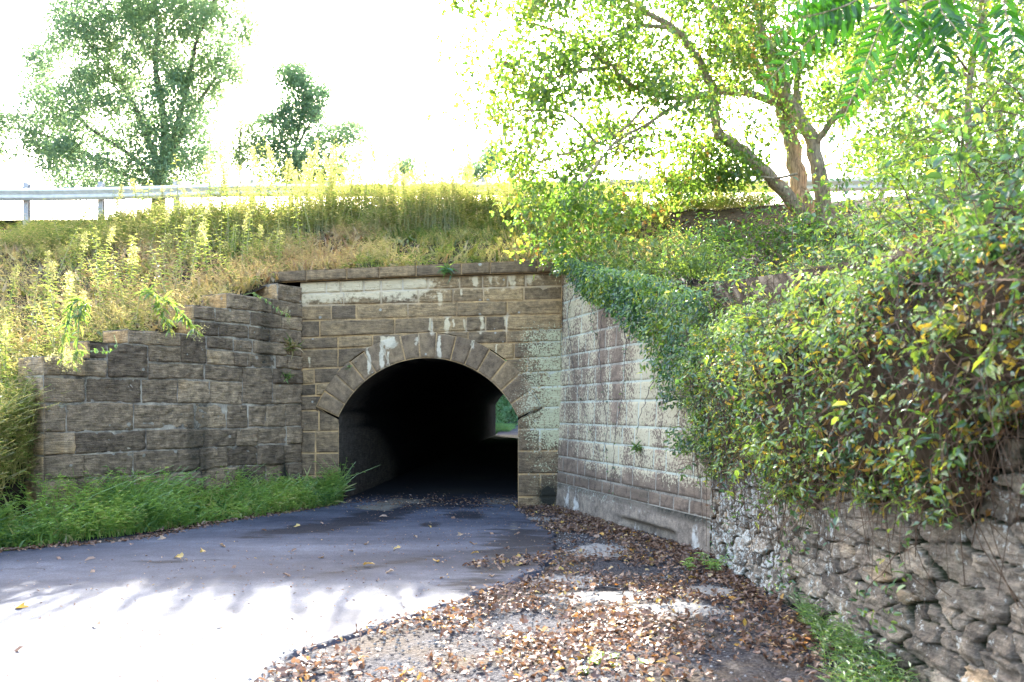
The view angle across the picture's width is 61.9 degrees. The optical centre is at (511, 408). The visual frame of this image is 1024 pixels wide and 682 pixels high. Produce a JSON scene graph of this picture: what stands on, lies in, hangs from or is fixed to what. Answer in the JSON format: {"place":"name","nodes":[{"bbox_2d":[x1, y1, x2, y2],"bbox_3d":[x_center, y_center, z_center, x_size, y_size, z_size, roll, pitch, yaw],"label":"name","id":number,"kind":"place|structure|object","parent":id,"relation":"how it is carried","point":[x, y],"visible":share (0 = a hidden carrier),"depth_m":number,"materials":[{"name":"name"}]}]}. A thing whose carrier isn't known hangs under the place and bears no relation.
{"place":"outdoors","nodes":[
{"label":"outdoors","id":0,"kind":"place"},
{"bbox_2d":[0,220,108,229],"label":"highway","id":1,"kind":"structure","parent":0,"point":[8,222],"depth_m":22.52,"materials":[{"name":"grey asphalt"}]},
{"bbox_2d":[158,233,171,264],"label":"tall weed","id":2,"kind":"object","parent":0,"point":[165,239],"visible":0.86,"depth_m":17.39,"materials":[{"name":"green plant"}]},
{"bbox_2d":[0,421,557,681],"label":"road","id":3,"kind":"structure","parent":0,"point":[489,465],"depth_m":8.60,"materials":[{"name":"grey asphalt"}]},
{"bbox_2d":[0,503,336,552],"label":"edge litter","id":4,"kind":"object","parent":3,"relation":"on","point":[156,534],"visible":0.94,"depth_m":11.62,"materials":[{"name":"brown plant"}]},
{"bbox_2d":[0,504,544,681],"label":"leaf crumbs","id":5,"kind":"object","parent":3,"relation":"on","point":[273,582],"visible":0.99,"depth_m":8.45,"materials":[{"name":"brown plant"}]},
{"bbox_2d":[327,492,551,511],"bbox_3d":[-1.261,1.716,16.183,3.968,0.112,4.060,0,0,0],"label":"tunnel debris","id":6,"kind":"object","parent":3,"relation":"on","point":[399,502],"visible":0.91,"depth_m":15.64,"materials":[{"name":"brown plant"}]},
{"bbox_2d":[2,475,889,681],"bbox_3d":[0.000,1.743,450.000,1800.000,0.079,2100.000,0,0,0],"label":"ground","id":7,"kind":"structure","parent":0,"point":[757,665],"depth_m":6.40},
{"bbox_2d":[0,329,97,497],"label":"rough herbage","id":8,"kind":"object","parent":7,"relation":"on","point":[10,411],"visible":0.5,"depth_m":11.53,"materials":[{"name":"green plant"}]},
{"bbox_2d":[65,500,103,531],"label":"leafy weed","id":9,"kind":"object","parent":7,"relation":"on","point":[85,514],"visible":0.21,"depth_m":11.69,"materials":[{"name":"green plant"}]},
{"bbox_2d":[18,283,302,521],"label":"wing wall","id":10,"kind":"structure","parent":7,"relation":"on","point":[216,396],"depth_m":13.77,"materials":[{"name":"stone"}]},
{"bbox_2d":[44,295,88,368],"bbox_3d":[-6.179,-1.087,11.907,0.350,1.072,0.621,0,0,11],"label":"drooping plant","id":11,"kind":"object","parent":10,"relation":"on","point":[69,308],"visible":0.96,"depth_m":11.86,"materials":[{"name":"green plant"}]},
{"bbox_2d":[60,300,91,372],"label":"drooping plant","id":12,"kind":"object","parent":10,"relation":"on","point":[82,312],"visible":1,"depth_m":11.76,"materials":[{"name":"green plant"}]},
{"bbox_2d":[79,335,117,356],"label":"drooping plant","id":13,"kind":"object","parent":10,"relation":"on","point":[95,351],"visible":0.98,"depth_m":11.92,"materials":[{"name":"green plant"}]},
{"bbox_2d":[142,284,177,335],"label":"drooping plant","id":14,"kind":"object","parent":10,"relation":"on","point":[162,315],"visible":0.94,"depth_m":13.21,"materials":[{"name":"green plant"}]},
{"bbox_2d":[131,288,206,338],"bbox_3d":[-5.387,-1.474,13.272,1.528,0.898,0.395,0,0,20],"label":"drooping plant","id":15,"kind":"object","parent":10,"relation":"on","point":[173,304],"visible":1,"depth_m":13.16,"materials":[{"name":"green plant"}]},
{"bbox_2d":[245,292,290,325],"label":"drooping plant","id":16,"kind":"object","parent":10,"relation":"on","point":[274,306],"visible":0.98,"depth_m":15.05,"materials":[{"name":"green plant"}]},
{"bbox_2d":[278,334,303,358],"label":"grass tuft","id":17,"kind":"object","parent":10,"relation":"attached to","point":[292,346],"visible":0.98,"depth_m":15.62,"materials":[{"name":"green plant"}]},
{"bbox_2d":[141,470,215,501],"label":"leafy weed","id":18,"kind":"object","parent":7,"relation":"on","point":[187,474],"visible":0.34,"depth_m":13.40,"materials":[{"name":"green plant"}]},
{"bbox_2d":[167,499,206,517],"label":"leafy weed","id":19,"kind":"object","parent":7,"relation":"on","point":[193,506],"visible":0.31,"depth_m":12.94,"materials":[{"name":"green plant"}]},
{"bbox_2d":[268,258,597,505],"bbox_3d":[0.335,-0.233,30.790,6.158,4.932,30.719,0,0,7],"label":"tunnel portal","id":20,"kind":"object","parent":7,"relation":"on","point":[422,405],"visible":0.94,"depth_m":15.81,"materials":[{"name":"stone"}]},
{"bbox_2d":[437,261,456,283],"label":"grass tuft","id":21,"kind":"object","parent":20,"relation":"attached to","point":[445,269],"visible":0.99,"depth_m":15.45,"materials":[{"name":"green plant"}]},
{"bbox_2d":[0,459,927,681],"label":"verge grass","id":22,"kind":"structure","parent":7,"relation":"on","point":[147,507],"depth_m":11.99,"materials":[{"name":"green plant"}]},
{"bbox_2d":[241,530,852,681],"bbox_3d":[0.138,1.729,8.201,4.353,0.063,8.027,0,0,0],"label":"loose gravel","id":23,"kind":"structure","parent":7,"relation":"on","point":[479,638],"depth_m":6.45,"materials":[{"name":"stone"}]},
{"bbox_2d":[254,504,905,681],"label":"leaf litter","id":24,"kind":"object","parent":7,"relation":"on","point":[623,613],"visible":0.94,"depth_m":6.74,"materials":[{"name":"brown plant"}]},
{"bbox_2d":[576,650,648,673],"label":"leafy weed","id":25,"kind":"object","parent":7,"relation":"on","point":[599,656],"visible":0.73,"depth_m":5.76,"materials":[{"name":"plant"}]},
{"bbox_2d":[556,267,713,554],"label":"wing wall","id":26,"kind":"structure","parent":7,"relation":"on","point":[647,495],"depth_m":12.86,"materials":[{"name":"stone"}]},
{"bbox_2d":[627,440,644,454],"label":"grass tuft","id":27,"kind":"object","parent":26,"relation":"attached to","point":[634,447],"visible":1,"depth_m":12.12,"materials":[{"name":"green plant"}]},
{"bbox_2d":[680,552,733,570],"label":"leafy weed","id":28,"kind":"object","parent":7,"relation":"on","point":[712,563],"visible":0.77,"depth_m":9.31,"materials":[{"name":"green plant"}]},
{"bbox_2d":[709,422,1023,681],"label":"rubble wall","id":29,"kind":"structure","parent":7,"relation":"on","point":[972,630],"depth_m":5.20,"materials":[{"name":"grey stone"}]},
{"bbox_2d":[496,397,516,422],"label":"hillside","id":30,"kind":"structure","parent":0,"point":[506,413],"depth_m":59.98,"materials":[{"name":"green plant"}]},
{"bbox_2d":[495,359,517,433],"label":"thicket","id":31,"kind":"object","parent":30,"relation":"on","point":[507,408],"visible":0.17,"depth_m":54.64,"materials":[{"name":"green plant"}]},
{"bbox_2d":[0,157,1023,521],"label":"embankment","id":32,"kind":"structure","parent":0,"point":[690,215],"depth_m":16.76,"materials":[{"name":"green soil"}]},
{"bbox_2d":[0,322,13,391],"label":"tall weed","id":33,"kind":"object","parent":32,"relation":"on","point":[6,333],"visible":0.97,"depth_m":11.96,"materials":[{"name":"yellow plant"}]},
{"bbox_2d":[0,307,14,354],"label":"tall weed","id":34,"kind":"object","parent":32,"relation":"on","point":[3,314],"visible":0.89,"depth_m":13.22,"materials":[{"name":"yellow plant"}]},
{"bbox_2d":[0,264,19,322],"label":"tall weed","id":35,"kind":"object","parent":32,"relation":"on","point":[16,267],"visible":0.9,"depth_m":14.94,"materials":[{"name":"yellow plant"}]},
{"bbox_2d":[22,267,43,334],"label":"tall weed","id":36,"kind":"object","parent":32,"relation":"on","point":[34,302],"visible":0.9,"depth_m":14.04,"materials":[{"name":"green plant"}]},
{"bbox_2d":[26,302,46,355],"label":"tall weed","id":37,"kind":"object","parent":32,"relation":"on","point":[36,329],"visible":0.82,"depth_m":13.11,"materials":[{"name":"yellow plant"}]},
{"bbox_2d":[42,250,52,312],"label":"tall weed","id":38,"kind":"object","parent":32,"relation":"on","point":[47,253],"visible":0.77,"depth_m":15.08,"materials":[{"name":"yellow plant"}]},
{"bbox_2d":[32,304,62,350],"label":"tall weed","id":39,"kind":"object","parent":32,"relation":"on","point":[47,327],"visible":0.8,"depth_m":13.02,"materials":[{"name":"yellow plant"}]},
{"bbox_2d":[43,283,61,338],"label":"tall weed","id":40,"kind":"object","parent":32,"relation":"on","point":[51,306],"visible":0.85,"depth_m":13.84,"materials":[{"name":"green plant"}]},
{"bbox_2d":[45,260,60,318],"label":"tall weed","id":41,"kind":"object","parent":32,"relation":"on","point":[51,268],"visible":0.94,"depth_m":14.51,"materials":[{"name":"yellow plant"}]},
{"bbox_2d":[60,270,77,334],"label":"tall weed","id":42,"kind":"object","parent":32,"relation":"on","point":[68,281],"visible":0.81,"depth_m":13.54,"materials":[{"name":"yellow plant"}]},
{"bbox_2d":[60,292,78,343],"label":"tall weed","id":43,"kind":"object","parent":32,"relation":"on","point":[66,296],"visible":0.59,"depth_m":13.38,"materials":[{"name":"yellow plant"}]},
{"bbox_2d":[67,234,83,268],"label":"tall weed","id":44,"kind":"object","parent":32,"relation":"on","point":[78,240],"visible":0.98,"depth_m":17.55,"materials":[{"name":"green plant"}]},
{"bbox_2d":[75,231,89,288],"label":"tall weed","id":45,"kind":"object","parent":32,"relation":"on","point":[84,240],"visible":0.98,"depth_m":16.21,"materials":[{"name":"yellow plant"}]},
{"bbox_2d":[79,290,90,333],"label":"tall weed","id":46,"kind":"object","parent":32,"relation":"on","point":[83,296],"visible":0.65,"depth_m":13.68,"materials":[{"name":"yellow plant"}]},
{"bbox_2d":[77,202,92,226],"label":"tall weed","id":47,"kind":"object","parent":32,"relation":"on","point":[88,207],"visible":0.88,"depth_m":20.16,"materials":[{"name":"white plant"}]},
{"bbox_2d":[90,228,100,292],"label":"tall weed","id":48,"kind":"object","parent":32,"relation":"on","point":[96,254],"visible":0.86,"depth_m":16.05,"materials":[{"name":"green plant"}]},
{"bbox_2d":[84,260,108,310],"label":"tall weed","id":49,"kind":"object","parent":32,"relation":"on","point":[97,284],"visible":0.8,"depth_m":15.29,"materials":[{"name":"yellow plant"}]},
{"bbox_2d":[94,253,105,317],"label":"tall weed","id":50,"kind":"object","parent":32,"relation":"on","point":[98,285],"visible":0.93,"depth_m":14.70,"materials":[{"name":"green plant"}]},
{"bbox_2d":[96,227,115,284],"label":"tall weed","id":51,"kind":"object","parent":32,"relation":"on","point":[112,232],"visible":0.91,"depth_m":16.74,"materials":[{"name":"yellow plant"}]},
{"bbox_2d":[120,246,140,302],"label":"tall weed","id":52,"kind":"object","parent":32,"relation":"on","point":[134,255],"visible":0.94,"depth_m":15.31,"materials":[{"name":"yellow plant"}]},
{"bbox_2d":[129,178,140,214],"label":"tall weed","id":53,"kind":"object","parent":32,"relation":"on","point":[133,185],"visible":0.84,"depth_m":20.40,"materials":[{"name":"yellow plant"}]},
{"bbox_2d":[128,275,149,326],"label":"tall weed","id":54,"kind":"object","parent":32,"relation":"on","point":[138,302],"visible":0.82,"depth_m":14.12,"materials":[{"name":"green plant"}]},
{"bbox_2d":[0,0,280,209],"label":"broadleaf tree","id":55,"kind":"object","parent":32,"relation":"on","point":[140,19],"visible":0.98,"depth_m":36.39,"materials":[{"name":"green plant"}]},
{"bbox_2d":[146,246,175,306],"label":"tall weed","id":56,"kind":"object","parent":32,"relation":"on","point":[160,274],"visible":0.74,"depth_m":14.30,"materials":[{"name":"green plant"}]},
{"bbox_2d":[156,236,171,292],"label":"tall weed","id":57,"kind":"object","parent":32,"relation":"on","point":[164,265],"visible":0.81,"depth_m":15.13,"materials":[{"name":"green plant"}]},
{"bbox_2d":[159,208,171,248],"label":"tall weed","id":58,"kind":"object","parent":32,"relation":"on","point":[166,221],"visible":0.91,"depth_m":17.96,"materials":[{"name":"yellow plant"}]},
{"bbox_2d":[171,153,183,225],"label":"tall weed","id":59,"kind":"object","parent":32,"relation":"on","point":[176,186],"visible":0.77,"depth_m":18.92,"materials":[{"name":"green plant"}]},
{"bbox_2d":[175,215,193,265],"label":"tall weed","id":60,"kind":"object","parent":32,"relation":"on","point":[187,221],"visible":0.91,"depth_m":17.50,"materials":[{"name":"yellow plant"}]},
{"bbox_2d":[197,225,214,275],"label":"tall weed","id":61,"kind":"object","parent":32,"relation":"on","point":[202,234],"visible":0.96,"depth_m":15.92,"materials":[{"name":"yellow plant"}]},
{"bbox_2d":[199,197,212,254],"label":"tall weed","id":62,"kind":"object","parent":32,"relation":"on","point":[209,201],"visible":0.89,"depth_m":17.93,"materials":[{"name":"yellow plant"}]},
{"bbox_2d":[198,215,219,276],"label":"tall weed","id":63,"kind":"object","parent":32,"relation":"on","point":[208,244],"visible":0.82,"depth_m":16.48,"materials":[{"name":"green plant"}]},
{"bbox_2d":[203,155,215,217],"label":"tall weed","id":64,"kind":"object","parent":32,"relation":"on","point":[207,166],"visible":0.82,"depth_m":19.71,"materials":[{"name":"yellow plant"}]},
{"bbox_2d":[219,164,232,230],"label":"tall weed","id":65,"kind":"object","parent":32,"relation":"on","point":[224,176],"visible":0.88,"depth_m":19.10,"materials":[{"name":"yellow plant"}]},
{"bbox_2d":[232,165,241,204],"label":"tall weed","id":66,"kind":"object","parent":32,"relation":"on","point":[237,172],"visible":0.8,"depth_m":20.55,"materials":[{"name":"yellow plant"}]},
{"bbox_2d":[212,106,270,205],"bbox_3d":[-11.337,-8.602,35.993,2.509,8.394,3.186,0,0,-24],"label":"broadleaf tree","id":67,"kind":"object","parent":32,"relation":"on","point":[239,157],"visible":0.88,"depth_m":35.76,"materials":[{"name":"green plant"}]},
{"bbox_2d":[238,213,247,268],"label":"tall weed","id":68,"kind":"object","parent":32,"relation":"on","point":[245,223],"visible":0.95,"depth_m":16.63,"materials":[{"name":"yellow plant"}]},
{"bbox_2d":[248,145,267,212],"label":"tall weed","id":69,"kind":"object","parent":32,"relation":"on","point":[253,157],"visible":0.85,"depth_m":19.40,"materials":[{"name":"yellow plant"}]},
{"bbox_2d":[263,138,272,221],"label":"tall weed","id":70,"kind":"object","parent":32,"relation":"on","point":[267,179],"visible":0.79,"depth_m":18.97,"materials":[{"name":"yellow plant"}]},
{"bbox_2d":[265,142,282,210],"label":"tall weed","id":71,"kind":"object","parent":32,"relation":"on","point":[270,156],"visible":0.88,"depth_m":19.99,"materials":[{"name":"yellow plant"}]},
{"bbox_2d":[274,230,284,267],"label":"tall weed","id":72,"kind":"object","parent":32,"relation":"on","point":[279,235],"visible":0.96,"depth_m":16.77,"materials":[{"name":"green plant"}]},
{"bbox_2d":[278,155,292,222],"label":"tall weed","id":73,"kind":"object","parent":32,"relation":"on","point":[290,169],"visible":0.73,"depth_m":19.29,"materials":[{"name":"yellow plant"}]},
{"bbox_2d":[234,45,341,202],"bbox_3d":[-9.706,-10.193,37.414,4.918,11.334,4.303,0,0,0],"label":"broadleaf tree","id":74,"kind":"object","parent":32,"relation":"on","point":[308,93],"visible":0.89,"depth_m":36.48,"materials":[{"name":"green plant"}]},
{"bbox_2d":[304,150,315,214],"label":"tall weed","id":75,"kind":"object","parent":32,"relation":"on","point":[309,159],"visible":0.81,"depth_m":19.51,"materials":[{"name":"yellow plant"}]},
{"bbox_2d":[264,105,385,199],"bbox_3d":[-8.096,-8.900,36.502,5.680,8.992,4.838,0,0,0],"label":"broadleaf tree","id":76,"kind":"object","parent":32,"relation":"on","point":[346,129],"visible":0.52,"depth_m":35.70,"materials":[{"name":"green plant"}]},
{"bbox_2d":[329,154,337,221],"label":"tall weed","id":77,"kind":"object","parent":32,"relation":"on","point":[333,166],"visible":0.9,"depth_m":19.40,"materials":[{"name":"yellow plant"}]},
{"bbox_2d":[355,146,364,218],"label":"tall weed","id":78,"kind":"object","parent":32,"relation":"on","point":[358,154],"visible":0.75,"depth_m":19.60,"materials":[{"name":"yellow plant"}]},
{"bbox_2d":[357,140,372,219],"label":"tall weed","id":79,"kind":"object","parent":32,"relation":"on","point":[361,152],"visible":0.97,"depth_m":18.92,"materials":[{"name":"yellow plant"}]},
{"bbox_2d":[356,150,378,219],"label":"tall weed","id":80,"kind":"object","parent":32,"relation":"on","point":[366,185],"visible":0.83,"depth_m":19.16,"materials":[{"name":"yellow plant"}]},
{"bbox_2d":[367,133,385,207],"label":"tall weed","id":81,"kind":"object","parent":32,"relation":"on","point":[372,148],"visible":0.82,"depth_m":19.66,"materials":[{"name":"yellow plant"}]},
{"bbox_2d":[385,143,394,207],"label":"tall weed","id":82,"kind":"object","parent":32,"relation":"on","point":[387,148],"visible":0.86,"depth_m":19.35,"materials":[{"name":"yellow plant"}]},
{"bbox_2d":[388,160,397,219],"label":"tall weed","id":83,"kind":"object","parent":32,"relation":"on","point":[392,175],"visible":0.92,"depth_m":19.25,"materials":[{"name":"yellow plant"}]},
{"bbox_2d":[374,137,433,183],"bbox_3d":[-4.506,-7.974,35.963,2.503,7.134,3.360,0,0,0],"label":"shrub","id":84,"kind":"object","parent":32,"relation":"on","point":[408,158],"visible":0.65,"depth_m":35.35,"materials":[{"name":"green plant"}]},
{"bbox_2d":[416,158,429,216],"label":"tall weed","id":85,"kind":"object","parent":32,"relation":"on","point":[425,167],"visible":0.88,"depth_m":19.11,"materials":[{"name":"yellow plant"}]},
{"bbox_2d":[446,147,490,182],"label":"shrub","id":86,"kind":"object","parent":32,"relation":"on","point":[477,173],"visible":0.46,"depth_m":35.32,"materials":[{"name":"green plant"}]},
{"bbox_2d":[0,174,946,226],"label":"guardrail","id":87,"kind":"object","parent":32,"relation":"on","point":[27,194],"visible":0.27,"depth_m":20.91,"materials":[{"name":"metal"}]},
{"bbox_2d":[454,126,506,181],"bbox_3d":[-1.161,-8.115,36.052,2.626,7.420,3.079,0,0,0],"label":"shrub","id":88,"kind":"object","parent":32,"relation":"on","point":[484,151],"visible":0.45,"depth_m":35.39,"materials":[{"name":"green plant"}]},
{"bbox_2d":[0,149,1021,402],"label":"bank grass","id":89,"kind":"structure","parent":32,"relation":"on","point":[462,221],"depth_m":18.26,"materials":[{"name":"green plant"}]},
{"bbox_2d":[573,220,682,299],"bbox_3d":[1.911,-2.180,13.585,1.729,1.409,2.016,0,0,-37],"label":"shrub","id":90,"kind":"object","parent":32,"relation":"on","point":[621,263],"visible":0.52,"depth_m":13.31,"materials":[{"name":"green plant"}]},
{"bbox_2d":[425,0,932,281],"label":"maple tree","id":91,"kind":"object","parent":32,"relation":"on","point":[738,53],"visible":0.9,"depth_m":15.82,"materials":[{"name":"green plant"}]},
{"bbox_2d":[636,212,757,301],"bbox_3d":[2.794,-2.112,12.915,1.869,1.726,2.457,0,0,22],"label":"shrub","id":92,"kind":"object","parent":32,"relation":"on","point":[693,265],"visible":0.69,"depth_m":12.71,"materials":[{"name":"green plant"}]},
{"bbox_2d":[692,263,769,328],"bbox_3d":[2.909,-1.239,10.998,1.409,1.193,2.119,0,0,-12],"label":"shrub","id":93,"kind":"object","parent":32,"relation":"on","point":[711,302],"visible":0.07,"depth_m":10.76,"materials":[{"name":"green plant"}]},
{"bbox_2d":[650,181,893,275],"bbox_3d":[4.298,-2.841,14.155,4.062,1.611,2.360,0,0,0],"label":"shrub","id":94,"kind":"object","parent":32,"relation":"on","point":[784,249],"visible":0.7,"depth_m":14.03,"materials":[{"name":"green plant"}]},
{"bbox_2d":[549,66,1023,664],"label":"vine cover","id":95,"kind":"object","parent":32,"relation":"on","point":[873,386],"visible":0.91,"depth_m":5.36,"materials":[{"name":"green plant"}]},
{"bbox_2d":[568,161,1021,294],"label":"bank leaf litter","id":96,"kind":"object","parent":32,"relation":"on","point":[759,224],"visible":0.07,"depth_m":17.62,"materials":[{"name":"green plant"}]},
{"bbox_2d":[754,0,1023,125],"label":"overhanging tree","id":97,"kind":"object","parent":32,"relation":"on","point":[834,20],"visible":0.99,"depth_m":4.83,"materials":[{"name":"green plant"}]},
{"bbox_2d":[759,108,1023,257],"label":"shrub","id":98,"kind":"object","parent":32,"relation":"on","point":[896,173],"visible":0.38,"depth_m":9.28,"materials":[{"name":"green plant"}]},
{"bbox_2d":[791,0,1023,196],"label":"broadleaf tree","id":99,"kind":"object","parent":32,"relation":"on","point":[930,94],"visible":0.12,"depth_m":26.15,"materials":[{"name":"green plant"}]},
{"bbox_2d":[806,101,1023,207],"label":"shrub","id":100,"kind":"object","parent":32,"relation":"on","point":[881,155],"visible":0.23,"depth_m":16.23,"materials":[{"name":"green plant"}]},
{"bbox_2d":[828,0,1023,193],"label":"slender tree","id":101,"kind":"object","parent":32,"relation":"on","point":[970,74],"visible":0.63,"depth_m":11.31,"materials":[{"name":"green plant"}]},
{"bbox_2d":[910,35,1023,149],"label":"shrub","id":102,"kind":"object","parent":32,"relation":"on","point":[981,89],"visible":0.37,"depth_m":13.30,"materials":[{"name":"green plant"}]},
{"bbox_2d":[923,104,1023,262],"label":"shrub","id":103,"kind":"object","parent":32,"relation":"on","point":[977,140],"visible":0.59,"depth_m":4.39,"materials":[{"name":"green plant"}]},
{"bbox_2d":[0,0,1023,219],"label":"sky","id":104,"kind":"structure","parent":0,"point":[379,56],"materials":[{"name":"white"}]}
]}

